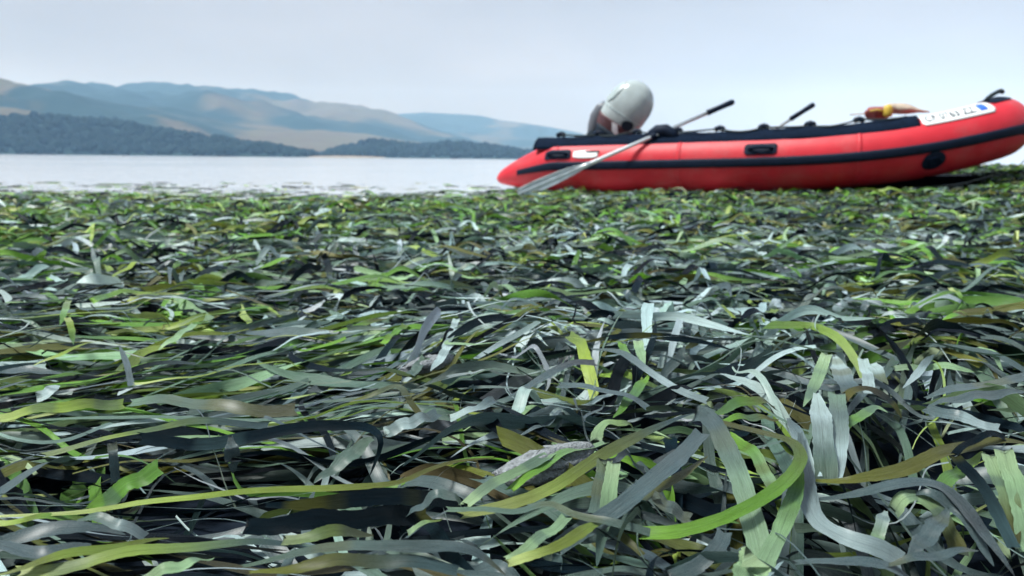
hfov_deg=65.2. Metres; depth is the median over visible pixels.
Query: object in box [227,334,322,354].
eelgrass blade
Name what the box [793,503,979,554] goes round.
eelgrass blade
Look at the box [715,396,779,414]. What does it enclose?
eelgrass blade
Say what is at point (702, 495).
eelgrass blade
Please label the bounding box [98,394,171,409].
eelgrass blade
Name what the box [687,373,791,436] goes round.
eelgrass blade
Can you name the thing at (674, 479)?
eelgrass blade
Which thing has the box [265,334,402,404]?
eelgrass blade
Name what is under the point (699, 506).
eelgrass blade
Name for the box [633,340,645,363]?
eelgrass blade
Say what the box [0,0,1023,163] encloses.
sky
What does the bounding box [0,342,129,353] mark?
eelgrass blade
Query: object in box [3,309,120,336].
eelgrass blade
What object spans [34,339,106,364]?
eelgrass blade
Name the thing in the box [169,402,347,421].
eelgrass blade
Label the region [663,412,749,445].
eelgrass blade
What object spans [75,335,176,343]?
eelgrass blade
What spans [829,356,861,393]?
eelgrass blade
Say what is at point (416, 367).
eelgrass blade
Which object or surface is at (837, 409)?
eelgrass blade
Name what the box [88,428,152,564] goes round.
eelgrass blade
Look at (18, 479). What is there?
eelgrass blade
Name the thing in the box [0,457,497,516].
eelgrass blade
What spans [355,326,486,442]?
eelgrass blade
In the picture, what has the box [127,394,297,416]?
eelgrass blade
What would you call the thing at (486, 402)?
eelgrass blade
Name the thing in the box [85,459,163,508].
eelgrass blade
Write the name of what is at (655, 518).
eelgrass blade
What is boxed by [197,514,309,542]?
eelgrass blade
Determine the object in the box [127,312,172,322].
eelgrass blade
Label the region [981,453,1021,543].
eelgrass blade
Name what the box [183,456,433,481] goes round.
eelgrass blade
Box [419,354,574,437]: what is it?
eelgrass blade
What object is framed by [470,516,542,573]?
eelgrass blade
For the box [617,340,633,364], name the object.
eelgrass blade
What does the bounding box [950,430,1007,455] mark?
eelgrass blade
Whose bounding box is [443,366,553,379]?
eelgrass blade
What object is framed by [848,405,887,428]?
eelgrass blade
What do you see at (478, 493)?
eelgrass blade
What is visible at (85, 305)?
eelgrass blade
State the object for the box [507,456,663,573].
eelgrass blade
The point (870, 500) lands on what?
eelgrass blade
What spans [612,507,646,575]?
eelgrass blade
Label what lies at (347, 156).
beach
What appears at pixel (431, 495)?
eelgrass blade
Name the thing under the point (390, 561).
eelgrass blade
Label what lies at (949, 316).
eelgrass blade
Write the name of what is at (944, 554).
eelgrass blade
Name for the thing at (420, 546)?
eelgrass blade
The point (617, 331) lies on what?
eelgrass blade
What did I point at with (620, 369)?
eelgrass blade
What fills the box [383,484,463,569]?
eelgrass blade
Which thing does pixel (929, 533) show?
eelgrass blade
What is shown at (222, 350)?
eelgrass blade
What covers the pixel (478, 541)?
eelgrass blade
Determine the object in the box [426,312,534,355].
eelgrass blade
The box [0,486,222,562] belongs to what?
eelgrass blade
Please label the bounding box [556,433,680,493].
eelgrass blade
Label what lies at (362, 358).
eelgrass blade
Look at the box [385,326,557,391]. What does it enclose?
eelgrass blade
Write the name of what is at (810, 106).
oar
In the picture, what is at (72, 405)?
eelgrass blade
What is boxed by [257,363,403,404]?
eelgrass blade
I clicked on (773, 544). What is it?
eelgrass blade
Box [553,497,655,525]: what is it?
eelgrass blade
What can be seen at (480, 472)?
eelgrass blade
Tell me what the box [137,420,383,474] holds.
eelgrass blade
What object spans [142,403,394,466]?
eelgrass blade
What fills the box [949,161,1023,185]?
mooring line
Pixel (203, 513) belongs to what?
eelgrass blade
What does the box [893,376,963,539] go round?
eelgrass blade
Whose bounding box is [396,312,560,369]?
eelgrass blade
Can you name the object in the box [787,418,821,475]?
eelgrass blade
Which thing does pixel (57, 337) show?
eelgrass blade
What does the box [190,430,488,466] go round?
eelgrass blade
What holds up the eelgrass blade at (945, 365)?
on the eelgrass mat
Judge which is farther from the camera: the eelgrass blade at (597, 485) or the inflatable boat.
the inflatable boat
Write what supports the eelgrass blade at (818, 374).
on the eelgrass mat
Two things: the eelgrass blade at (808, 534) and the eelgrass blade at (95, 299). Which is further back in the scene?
the eelgrass blade at (95, 299)
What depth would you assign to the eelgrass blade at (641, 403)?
0.76 m
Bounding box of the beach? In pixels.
[309,156,384,157]
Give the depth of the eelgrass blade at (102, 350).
1.05 m
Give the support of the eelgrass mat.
on the ground
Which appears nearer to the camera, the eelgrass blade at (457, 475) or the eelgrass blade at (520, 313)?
the eelgrass blade at (457, 475)
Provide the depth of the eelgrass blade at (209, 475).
0.75 m
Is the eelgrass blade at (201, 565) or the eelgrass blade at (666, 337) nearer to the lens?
the eelgrass blade at (201, 565)
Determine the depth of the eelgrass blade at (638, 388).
0.78 m
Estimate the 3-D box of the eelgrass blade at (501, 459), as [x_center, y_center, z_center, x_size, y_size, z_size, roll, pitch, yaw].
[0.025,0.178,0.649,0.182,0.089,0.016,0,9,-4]
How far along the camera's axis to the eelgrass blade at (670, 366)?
0.90 m
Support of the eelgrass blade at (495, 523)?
on the ground
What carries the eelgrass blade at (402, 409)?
on the eelgrass mat
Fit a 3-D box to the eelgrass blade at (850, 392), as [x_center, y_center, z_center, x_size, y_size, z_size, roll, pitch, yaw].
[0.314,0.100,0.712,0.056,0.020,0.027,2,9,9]
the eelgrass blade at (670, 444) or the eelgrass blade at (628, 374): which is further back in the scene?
the eelgrass blade at (628, 374)
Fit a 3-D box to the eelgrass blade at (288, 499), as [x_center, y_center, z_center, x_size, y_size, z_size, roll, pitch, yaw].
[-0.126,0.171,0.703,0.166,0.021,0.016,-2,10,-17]
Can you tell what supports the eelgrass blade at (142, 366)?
on the eelgrass mat
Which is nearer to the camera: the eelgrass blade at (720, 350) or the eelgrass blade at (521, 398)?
the eelgrass blade at (521, 398)
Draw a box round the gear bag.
[864,106,888,120]
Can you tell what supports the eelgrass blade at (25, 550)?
on the eelgrass mat
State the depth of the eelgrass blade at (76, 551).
0.47 m
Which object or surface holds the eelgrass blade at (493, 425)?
on the eelgrass mat
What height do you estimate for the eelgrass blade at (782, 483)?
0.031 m
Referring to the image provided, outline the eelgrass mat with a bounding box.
[0,163,1023,575]
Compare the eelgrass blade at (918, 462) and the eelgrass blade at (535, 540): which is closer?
the eelgrass blade at (535, 540)
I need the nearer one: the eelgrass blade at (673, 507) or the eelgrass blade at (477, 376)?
the eelgrass blade at (673, 507)
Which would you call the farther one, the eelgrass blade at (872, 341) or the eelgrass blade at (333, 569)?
the eelgrass blade at (872, 341)
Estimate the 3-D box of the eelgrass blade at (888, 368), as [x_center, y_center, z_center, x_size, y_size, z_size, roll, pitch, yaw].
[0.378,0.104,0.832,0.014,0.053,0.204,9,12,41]
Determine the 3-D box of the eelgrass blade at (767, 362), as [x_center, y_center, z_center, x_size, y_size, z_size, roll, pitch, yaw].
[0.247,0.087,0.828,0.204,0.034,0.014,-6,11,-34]
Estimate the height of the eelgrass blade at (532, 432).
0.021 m
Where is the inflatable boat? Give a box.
[497,89,1023,193]
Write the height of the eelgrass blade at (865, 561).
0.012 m
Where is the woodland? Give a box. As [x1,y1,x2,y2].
[0,111,534,158]
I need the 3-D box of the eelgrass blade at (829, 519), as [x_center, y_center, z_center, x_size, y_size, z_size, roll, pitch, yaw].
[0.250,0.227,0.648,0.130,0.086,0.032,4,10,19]
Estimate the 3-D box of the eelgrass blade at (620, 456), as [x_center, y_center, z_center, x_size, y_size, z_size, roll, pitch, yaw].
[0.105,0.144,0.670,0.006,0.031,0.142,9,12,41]
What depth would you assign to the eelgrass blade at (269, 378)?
0.93 m
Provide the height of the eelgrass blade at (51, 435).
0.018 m
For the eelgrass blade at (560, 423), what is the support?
on the eelgrass mat
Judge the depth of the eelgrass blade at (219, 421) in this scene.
0.68 m
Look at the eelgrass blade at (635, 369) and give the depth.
0.93 m
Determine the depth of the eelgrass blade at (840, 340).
0.93 m
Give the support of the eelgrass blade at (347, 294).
on the eelgrass mat
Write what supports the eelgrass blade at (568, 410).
on the eelgrass mat
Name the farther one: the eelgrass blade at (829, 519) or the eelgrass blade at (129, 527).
the eelgrass blade at (829, 519)
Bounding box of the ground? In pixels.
[0,180,1023,575]
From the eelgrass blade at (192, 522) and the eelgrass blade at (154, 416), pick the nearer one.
the eelgrass blade at (192, 522)
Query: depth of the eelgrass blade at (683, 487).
0.68 m
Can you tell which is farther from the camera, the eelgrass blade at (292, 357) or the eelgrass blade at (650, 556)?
the eelgrass blade at (292, 357)
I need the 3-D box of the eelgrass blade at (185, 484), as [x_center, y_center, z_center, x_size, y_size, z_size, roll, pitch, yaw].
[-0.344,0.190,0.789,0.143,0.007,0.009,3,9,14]
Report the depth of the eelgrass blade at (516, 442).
0.63 m
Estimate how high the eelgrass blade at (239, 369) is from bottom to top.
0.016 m
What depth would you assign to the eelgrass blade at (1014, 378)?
0.77 m
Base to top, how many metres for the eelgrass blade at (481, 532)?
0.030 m
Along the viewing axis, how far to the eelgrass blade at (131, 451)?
0.73 m
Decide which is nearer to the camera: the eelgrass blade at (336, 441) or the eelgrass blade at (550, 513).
the eelgrass blade at (550, 513)
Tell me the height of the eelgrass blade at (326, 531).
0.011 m
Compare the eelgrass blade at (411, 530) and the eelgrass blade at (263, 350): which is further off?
the eelgrass blade at (263, 350)
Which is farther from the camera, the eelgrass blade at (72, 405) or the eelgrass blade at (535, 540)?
the eelgrass blade at (72, 405)
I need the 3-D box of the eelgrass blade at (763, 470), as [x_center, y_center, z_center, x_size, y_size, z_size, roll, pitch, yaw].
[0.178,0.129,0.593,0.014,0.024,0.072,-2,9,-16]
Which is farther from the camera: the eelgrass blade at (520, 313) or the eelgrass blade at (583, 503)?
the eelgrass blade at (520, 313)
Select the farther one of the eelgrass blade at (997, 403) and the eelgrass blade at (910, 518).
the eelgrass blade at (997, 403)
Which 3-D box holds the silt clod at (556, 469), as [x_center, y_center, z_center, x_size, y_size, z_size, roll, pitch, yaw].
[0.025,0.135,0.615,0.089,0.028,0.038,-13,15,-33]
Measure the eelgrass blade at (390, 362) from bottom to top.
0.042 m
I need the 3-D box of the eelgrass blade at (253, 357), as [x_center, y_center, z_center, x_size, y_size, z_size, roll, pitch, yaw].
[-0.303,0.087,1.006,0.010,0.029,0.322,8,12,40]
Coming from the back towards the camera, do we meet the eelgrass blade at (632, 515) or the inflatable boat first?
the inflatable boat
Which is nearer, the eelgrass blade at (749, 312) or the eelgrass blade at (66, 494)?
the eelgrass blade at (66, 494)
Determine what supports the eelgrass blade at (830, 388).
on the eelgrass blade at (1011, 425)
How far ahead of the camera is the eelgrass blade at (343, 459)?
0.60 m
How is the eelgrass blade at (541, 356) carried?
on the eelgrass mat
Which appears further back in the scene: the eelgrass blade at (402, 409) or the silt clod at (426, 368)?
the silt clod at (426, 368)
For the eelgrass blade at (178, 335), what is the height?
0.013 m
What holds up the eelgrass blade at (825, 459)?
on the eelgrass mat
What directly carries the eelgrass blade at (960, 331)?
on the eelgrass mat
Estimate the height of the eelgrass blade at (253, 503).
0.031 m
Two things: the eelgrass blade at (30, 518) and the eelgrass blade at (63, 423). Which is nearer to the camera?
the eelgrass blade at (30, 518)
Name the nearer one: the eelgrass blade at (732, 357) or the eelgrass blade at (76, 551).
the eelgrass blade at (76, 551)
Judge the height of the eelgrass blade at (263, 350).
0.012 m
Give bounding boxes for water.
[0,154,1023,284]
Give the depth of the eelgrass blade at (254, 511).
0.67 m
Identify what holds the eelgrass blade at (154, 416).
on the eelgrass mat
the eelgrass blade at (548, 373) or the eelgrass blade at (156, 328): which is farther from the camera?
the eelgrass blade at (156, 328)
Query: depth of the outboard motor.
8.71 m
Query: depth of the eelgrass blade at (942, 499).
0.51 m
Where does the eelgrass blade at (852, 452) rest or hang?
on the eelgrass mat
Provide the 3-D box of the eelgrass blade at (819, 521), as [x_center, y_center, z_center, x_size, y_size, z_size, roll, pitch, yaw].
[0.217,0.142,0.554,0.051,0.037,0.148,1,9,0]
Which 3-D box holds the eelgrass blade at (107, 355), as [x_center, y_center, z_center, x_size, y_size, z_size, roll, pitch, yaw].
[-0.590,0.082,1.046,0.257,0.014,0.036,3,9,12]
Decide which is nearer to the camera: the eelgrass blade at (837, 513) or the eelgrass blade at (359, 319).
the eelgrass blade at (837, 513)
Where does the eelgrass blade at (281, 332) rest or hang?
on the eelgrass mat
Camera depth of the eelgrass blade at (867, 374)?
0.79 m
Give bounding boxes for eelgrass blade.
[0,330,136,348]
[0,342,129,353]
[0,366,61,373]
[0,374,224,380]
[0,398,125,421]
[0,413,143,439]
[0,413,174,482]
[0,415,242,438]
[0,431,219,475]
[0,443,96,496]
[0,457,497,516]
[0,461,153,486]
[0,470,40,523]
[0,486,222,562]
[0,513,83,525]
[0,520,125,551]
[0,538,167,575]
[0,540,90,558]
[2,342,136,359]
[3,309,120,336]
[3,437,200,450]
[4,343,110,351]
[14,546,286,562]
[15,400,400,421]
[16,538,307,575]
[17,426,217,490]
[21,539,223,573]
[23,446,165,459]
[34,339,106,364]
[34,385,59,401]
[41,417,268,457]
[43,347,134,357]
[45,453,162,466]
[50,396,340,453]
[59,567,246,575]
[60,300,71,324]
[60,482,86,515]
[61,488,527,536]
[64,317,75,344]
[66,457,472,486]
[70,360,195,391]
[73,420,395,473]
[75,294,190,307]
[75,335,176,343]
[77,512,148,538]
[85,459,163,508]
[88,289,158,303]
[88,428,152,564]
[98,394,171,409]
[105,307,239,334]
[107,441,119,483]
[117,375,279,395]
[118,345,134,385]
[120,448,338,475]
[125,475,210,488]
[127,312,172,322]
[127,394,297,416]
[131,323,413,406]
[134,360,298,384]
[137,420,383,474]
[140,557,213,575]
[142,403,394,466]
[143,364,286,385]
[143,492,280,568]
[145,330,367,395]
[154,316,272,383]
[158,323,196,349]
[159,346,250,359]
[164,309,259,329]
[165,553,464,575]
[169,327,351,336]
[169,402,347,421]
[172,486,417,533]
[177,470,367,516]
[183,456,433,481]
[185,330,352,341]
[186,340,408,414]
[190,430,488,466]
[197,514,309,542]
[204,346,304,360]
[204,548,281,564]
[212,460,311,466]
[217,434,493,496]
[224,435,240,472]
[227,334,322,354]
[242,505,432,535]
[242,540,505,574]
[247,484,281,517]
[249,553,459,575]
[257,360,462,393]
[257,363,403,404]
[259,440,501,552]
[259,485,467,528]
[261,433,453,451]
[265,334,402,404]
[265,487,472,520]
[268,438,476,483]
[269,407,413,422]
[270,490,357,501]
[271,388,378,417]
[275,358,524,366]
[279,463,366,509]
[281,524,372,544]
[288,335,460,390]
[298,394,360,492]
[308,336,442,413]
[314,437,373,482]
[317,286,387,300]
[318,311,421,329]
[328,404,473,420]
[334,318,384,331]
[343,430,620,540]
[349,384,421,412]
[352,536,523,570]
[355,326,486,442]
[357,506,572,553]
[378,552,519,575]
[380,323,408,343]
[381,409,441,436]
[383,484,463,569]
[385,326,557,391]
[388,356,538,399]
[389,389,567,443]
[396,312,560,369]
[399,307,440,401]
[400,463,736,575]
[403,412,631,465]
[404,305,541,352]
[406,355,428,375]
[406,489,462,516]
[406,518,442,535]
[417,361,544,387]
[417,383,570,441]
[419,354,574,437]
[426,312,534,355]
[430,345,452,370]
[437,376,511,393]
[442,318,459,346]
[442,405,545,444]
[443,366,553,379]
[445,501,650,536]
[446,464,625,563]
[447,349,569,410]
[448,321,540,378]
[449,396,498,421]
[450,368,603,457]
[450,457,644,548]
[453,403,535,575]
[458,413,693,518]
[458,452,556,506]
[468,515,586,548]
[469,475,636,558]
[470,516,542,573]
[478,481,673,547]
[479,346,638,402]
[480,443,661,548]
[483,408,528,433]
[483,419,576,466]
[483,515,682,563]
[485,289,571,306]
[486,440,640,509]
[496,426,690,537]
[499,344,550,390]
[502,445,673,549]
[503,522,600,566]
[504,514,571,558]
[506,359,598,397]
[506,441,609,491]
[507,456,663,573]
[510,386,571,413]
[518,489,633,534]
[520,408,594,434]
[529,316,610,409]
[531,331,598,404]
[545,385,712,429]
[549,428,709,554]
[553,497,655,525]
[554,321,656,434]
[556,381,649,409]
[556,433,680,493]
[557,320,684,351]
[558,322,621,346]
[569,352,635,411]
[569,509,769,565]
[570,424,759,476]
[573,366,656,387]
[580,500,682,543]
[586,332,731,349]
[586,449,674,472]
[587,548,783,575]
[588,458,612,512]
[590,419,634,442]
[591,348,708,403]
[595,405,767,417]
[596,461,620,565]
[599,334,763,417]
[604,539,673,570]
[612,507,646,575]
[613,311,847,337]
[613,375,649,417]
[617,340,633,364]
[617,461,889,516]
[620,469,818,493]
[622,435,790,553]
[627,375,907,508]
[628,426,777,463]
[628,443,828,495]
[632,461,726,537]
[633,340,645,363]
[633,456,707,508]
[634,529,724,569]
[638,456,742,531]
[639,420,807,539]
[641,302,653,349]
[646,483,758,504]
[649,338,781,361]
[652,490,692,522]
[661,346,786,394]
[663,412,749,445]
[663,436,682,523]
[664,527,731,575]
[666,318,690,362]
[667,379,810,419]
[672,344,775,403]
[677,345,816,400]
[677,347,792,390]
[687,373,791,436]
[690,405,768,556]
[696,387,894,575]
[702,402,725,527]
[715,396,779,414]
[718,471,872,508]
[722,413,778,421]
[725,308,781,327]
[729,431,775,486]
[731,546,771,575]
[732,366,848,567]
[757,434,1000,575]
[757,471,804,567]
[758,364,958,423]
[759,305,874,333]
[760,403,803,575]
[761,447,873,575]
[762,321,861,377]
[770,384,926,513]
[773,471,839,540]
[778,398,850,476]
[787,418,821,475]
[791,556,908,575]
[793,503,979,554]
[797,431,904,568]
[803,352,831,406]
[803,514,860,569]
[809,393,838,484]
[813,322,912,462]
[815,437,1023,483]
[816,484,996,529]
[817,483,910,575]
[819,333,924,393]
[819,477,1014,575]
[825,504,986,557]
[828,391,848,477]
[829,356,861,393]
[843,386,901,417]
[847,348,908,415]
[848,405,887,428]
[848,434,865,486]
[857,358,874,393]
[857,393,1023,431]
[868,318,927,331]
[868,323,918,399]
[868,362,887,383]
[871,510,889,539]
[874,318,992,357]
[887,489,968,555]
[887,547,978,566]
[891,317,1023,332]
[892,362,981,371]
[893,341,916,422]
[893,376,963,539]
[897,328,984,367]
[902,354,934,388]
[906,349,1017,421]
[907,507,951,553]
[915,489,993,565]
[916,343,1023,371]
[919,328,1016,347]
[921,403,1001,432]
[924,372,1023,398]
[932,388,1023,404]
[936,451,982,486]
[942,313,980,324]
[948,287,963,310]
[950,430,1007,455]
[950,453,1020,547]
[977,347,1002,370]
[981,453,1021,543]
[994,448,1023,551]
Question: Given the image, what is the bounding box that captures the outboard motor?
[586,80,653,134]
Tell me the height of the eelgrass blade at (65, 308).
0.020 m
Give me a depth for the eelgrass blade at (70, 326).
1.00 m
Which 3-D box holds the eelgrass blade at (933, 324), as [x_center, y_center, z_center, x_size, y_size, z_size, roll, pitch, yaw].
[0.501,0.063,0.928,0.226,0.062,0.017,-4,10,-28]
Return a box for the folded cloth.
[882,103,929,113]
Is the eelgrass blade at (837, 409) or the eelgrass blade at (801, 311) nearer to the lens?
the eelgrass blade at (837, 409)
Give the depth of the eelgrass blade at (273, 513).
0.65 m
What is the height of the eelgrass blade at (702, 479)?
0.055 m
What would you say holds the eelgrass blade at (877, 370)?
on the eelgrass mat
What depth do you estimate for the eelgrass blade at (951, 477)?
0.57 m
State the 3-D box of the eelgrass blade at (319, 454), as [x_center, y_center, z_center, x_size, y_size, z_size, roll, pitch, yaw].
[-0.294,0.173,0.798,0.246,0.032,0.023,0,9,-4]
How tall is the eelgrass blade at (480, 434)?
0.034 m
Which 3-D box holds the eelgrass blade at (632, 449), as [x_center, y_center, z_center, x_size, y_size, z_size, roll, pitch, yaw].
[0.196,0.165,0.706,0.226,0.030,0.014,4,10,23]
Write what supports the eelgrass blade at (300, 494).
on the eelgrass blade at (303, 478)
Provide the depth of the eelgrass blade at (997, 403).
0.87 m
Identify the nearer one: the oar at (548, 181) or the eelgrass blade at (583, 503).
the eelgrass blade at (583, 503)
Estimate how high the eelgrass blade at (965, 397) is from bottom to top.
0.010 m
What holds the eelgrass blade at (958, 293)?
on the eelgrass mat
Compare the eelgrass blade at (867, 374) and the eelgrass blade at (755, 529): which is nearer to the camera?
the eelgrass blade at (755, 529)
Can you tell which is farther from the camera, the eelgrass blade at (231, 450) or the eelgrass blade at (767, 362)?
the eelgrass blade at (767, 362)
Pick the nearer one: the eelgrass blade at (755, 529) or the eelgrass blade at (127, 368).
the eelgrass blade at (755, 529)
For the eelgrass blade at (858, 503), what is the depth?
0.68 m
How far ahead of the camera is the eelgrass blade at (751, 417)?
0.66 m
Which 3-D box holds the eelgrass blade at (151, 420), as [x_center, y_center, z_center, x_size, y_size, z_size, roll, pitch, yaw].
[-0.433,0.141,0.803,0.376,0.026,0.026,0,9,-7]
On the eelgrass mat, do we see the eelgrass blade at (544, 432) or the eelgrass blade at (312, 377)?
the eelgrass blade at (312, 377)
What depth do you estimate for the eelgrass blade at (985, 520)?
0.68 m
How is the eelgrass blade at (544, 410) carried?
on the eelgrass mat
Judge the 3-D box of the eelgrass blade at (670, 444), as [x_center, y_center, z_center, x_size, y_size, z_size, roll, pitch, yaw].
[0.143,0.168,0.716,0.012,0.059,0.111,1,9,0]
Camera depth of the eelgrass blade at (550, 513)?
0.58 m
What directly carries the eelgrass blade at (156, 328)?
on the eelgrass mat
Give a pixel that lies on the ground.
(978, 560)
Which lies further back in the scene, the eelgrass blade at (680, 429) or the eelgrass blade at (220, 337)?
the eelgrass blade at (220, 337)
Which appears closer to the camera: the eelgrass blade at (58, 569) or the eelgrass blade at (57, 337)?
the eelgrass blade at (58, 569)
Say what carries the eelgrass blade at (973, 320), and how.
on the eelgrass mat
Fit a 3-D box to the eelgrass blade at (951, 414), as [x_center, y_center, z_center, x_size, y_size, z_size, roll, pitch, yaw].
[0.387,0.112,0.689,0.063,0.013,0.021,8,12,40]
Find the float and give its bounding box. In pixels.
[870,104,892,116]
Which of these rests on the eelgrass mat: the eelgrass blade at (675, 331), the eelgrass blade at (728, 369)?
the eelgrass blade at (728, 369)
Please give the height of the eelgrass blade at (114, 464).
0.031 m
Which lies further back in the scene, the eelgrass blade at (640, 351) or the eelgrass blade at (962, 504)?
the eelgrass blade at (640, 351)
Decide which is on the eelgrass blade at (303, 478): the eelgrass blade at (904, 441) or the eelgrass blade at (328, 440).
the eelgrass blade at (328, 440)
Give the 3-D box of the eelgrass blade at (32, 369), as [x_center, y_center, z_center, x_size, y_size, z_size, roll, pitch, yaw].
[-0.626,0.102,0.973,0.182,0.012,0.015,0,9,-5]
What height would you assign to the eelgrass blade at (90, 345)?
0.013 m
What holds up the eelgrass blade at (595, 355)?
on the eelgrass mat
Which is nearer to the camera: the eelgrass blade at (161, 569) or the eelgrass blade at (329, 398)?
the eelgrass blade at (161, 569)
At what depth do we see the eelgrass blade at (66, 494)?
0.72 m
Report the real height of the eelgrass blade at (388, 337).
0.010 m
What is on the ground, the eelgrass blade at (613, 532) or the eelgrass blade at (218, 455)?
the eelgrass blade at (218, 455)
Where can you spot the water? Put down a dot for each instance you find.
(386, 175)
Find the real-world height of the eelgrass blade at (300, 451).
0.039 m
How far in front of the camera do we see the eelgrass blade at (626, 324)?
1.01 m
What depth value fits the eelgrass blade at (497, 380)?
0.89 m
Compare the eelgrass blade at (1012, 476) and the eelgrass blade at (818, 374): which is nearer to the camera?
the eelgrass blade at (1012, 476)
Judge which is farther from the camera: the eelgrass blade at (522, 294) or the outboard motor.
the outboard motor
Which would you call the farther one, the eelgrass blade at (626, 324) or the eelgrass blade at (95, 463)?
the eelgrass blade at (626, 324)
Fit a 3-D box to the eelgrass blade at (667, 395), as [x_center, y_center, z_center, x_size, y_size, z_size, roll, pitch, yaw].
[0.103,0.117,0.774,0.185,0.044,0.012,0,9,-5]
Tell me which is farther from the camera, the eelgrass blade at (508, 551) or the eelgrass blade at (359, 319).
the eelgrass blade at (359, 319)
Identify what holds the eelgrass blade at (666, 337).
on the eelgrass mat
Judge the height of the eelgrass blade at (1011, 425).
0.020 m
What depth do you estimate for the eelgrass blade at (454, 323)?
1.02 m
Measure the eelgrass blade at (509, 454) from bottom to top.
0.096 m
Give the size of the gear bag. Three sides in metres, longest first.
0.220 x 0.202 x 0.137 m
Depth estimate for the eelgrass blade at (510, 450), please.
0.67 m
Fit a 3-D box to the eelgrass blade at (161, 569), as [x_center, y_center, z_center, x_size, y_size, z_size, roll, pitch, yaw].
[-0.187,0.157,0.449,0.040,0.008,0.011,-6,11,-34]
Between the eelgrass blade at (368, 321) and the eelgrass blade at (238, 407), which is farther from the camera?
the eelgrass blade at (368, 321)
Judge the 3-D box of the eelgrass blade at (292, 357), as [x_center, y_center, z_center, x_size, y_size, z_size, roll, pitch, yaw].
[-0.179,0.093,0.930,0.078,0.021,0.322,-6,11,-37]
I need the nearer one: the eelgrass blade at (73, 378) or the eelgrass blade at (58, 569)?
the eelgrass blade at (58, 569)
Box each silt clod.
[397,354,453,376]
[492,441,595,487]
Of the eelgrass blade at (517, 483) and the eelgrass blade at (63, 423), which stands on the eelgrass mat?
the eelgrass blade at (63, 423)
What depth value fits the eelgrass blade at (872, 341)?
0.96 m
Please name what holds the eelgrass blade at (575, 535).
on the eelgrass mat
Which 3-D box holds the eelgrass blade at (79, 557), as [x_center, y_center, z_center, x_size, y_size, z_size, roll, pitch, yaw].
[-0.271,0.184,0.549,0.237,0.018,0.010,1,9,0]
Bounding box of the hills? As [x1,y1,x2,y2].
[0,78,585,158]
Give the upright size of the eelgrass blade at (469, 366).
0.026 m
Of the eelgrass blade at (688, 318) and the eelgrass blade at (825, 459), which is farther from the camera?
the eelgrass blade at (688, 318)
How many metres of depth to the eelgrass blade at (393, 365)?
0.94 m
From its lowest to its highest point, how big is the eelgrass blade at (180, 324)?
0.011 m
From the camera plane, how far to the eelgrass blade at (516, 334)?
0.97 m
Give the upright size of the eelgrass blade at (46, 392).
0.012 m
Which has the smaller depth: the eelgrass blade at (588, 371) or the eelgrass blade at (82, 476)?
the eelgrass blade at (82, 476)
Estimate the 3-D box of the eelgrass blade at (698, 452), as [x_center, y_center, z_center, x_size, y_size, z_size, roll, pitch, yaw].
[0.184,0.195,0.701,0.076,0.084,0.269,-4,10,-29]
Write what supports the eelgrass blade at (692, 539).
on the eelgrass mat
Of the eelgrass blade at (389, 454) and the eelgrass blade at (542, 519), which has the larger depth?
the eelgrass blade at (389, 454)
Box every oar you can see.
[517,100,734,193]
[773,102,814,128]
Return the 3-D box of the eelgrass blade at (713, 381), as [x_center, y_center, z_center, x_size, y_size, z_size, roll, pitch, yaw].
[0.241,0.151,0.781,0.329,0.111,0.017,9,12,41]
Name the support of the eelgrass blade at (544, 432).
on the eelgrass blade at (509, 454)
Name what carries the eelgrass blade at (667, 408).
on the eelgrass mat
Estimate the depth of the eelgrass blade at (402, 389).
0.76 m
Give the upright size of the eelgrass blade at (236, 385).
0.047 m
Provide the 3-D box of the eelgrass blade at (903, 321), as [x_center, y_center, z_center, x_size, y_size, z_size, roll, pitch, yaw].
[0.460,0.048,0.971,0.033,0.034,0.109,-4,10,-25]
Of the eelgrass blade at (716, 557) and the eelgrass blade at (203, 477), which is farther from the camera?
the eelgrass blade at (203, 477)
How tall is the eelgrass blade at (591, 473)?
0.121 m
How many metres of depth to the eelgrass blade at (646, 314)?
0.99 m
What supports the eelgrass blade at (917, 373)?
on the eelgrass mat
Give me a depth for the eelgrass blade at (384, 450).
0.72 m
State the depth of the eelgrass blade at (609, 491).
0.54 m
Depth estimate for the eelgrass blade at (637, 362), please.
0.82 m
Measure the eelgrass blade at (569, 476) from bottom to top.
0.034 m
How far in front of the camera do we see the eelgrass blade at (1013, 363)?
0.88 m
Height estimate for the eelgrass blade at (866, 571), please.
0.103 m
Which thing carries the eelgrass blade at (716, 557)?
on the eelgrass mat
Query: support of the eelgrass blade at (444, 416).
on the eelgrass mat
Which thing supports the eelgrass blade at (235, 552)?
on the eelgrass mat
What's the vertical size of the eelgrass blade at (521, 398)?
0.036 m
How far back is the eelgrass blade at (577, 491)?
0.55 m
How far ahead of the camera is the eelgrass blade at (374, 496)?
0.53 m

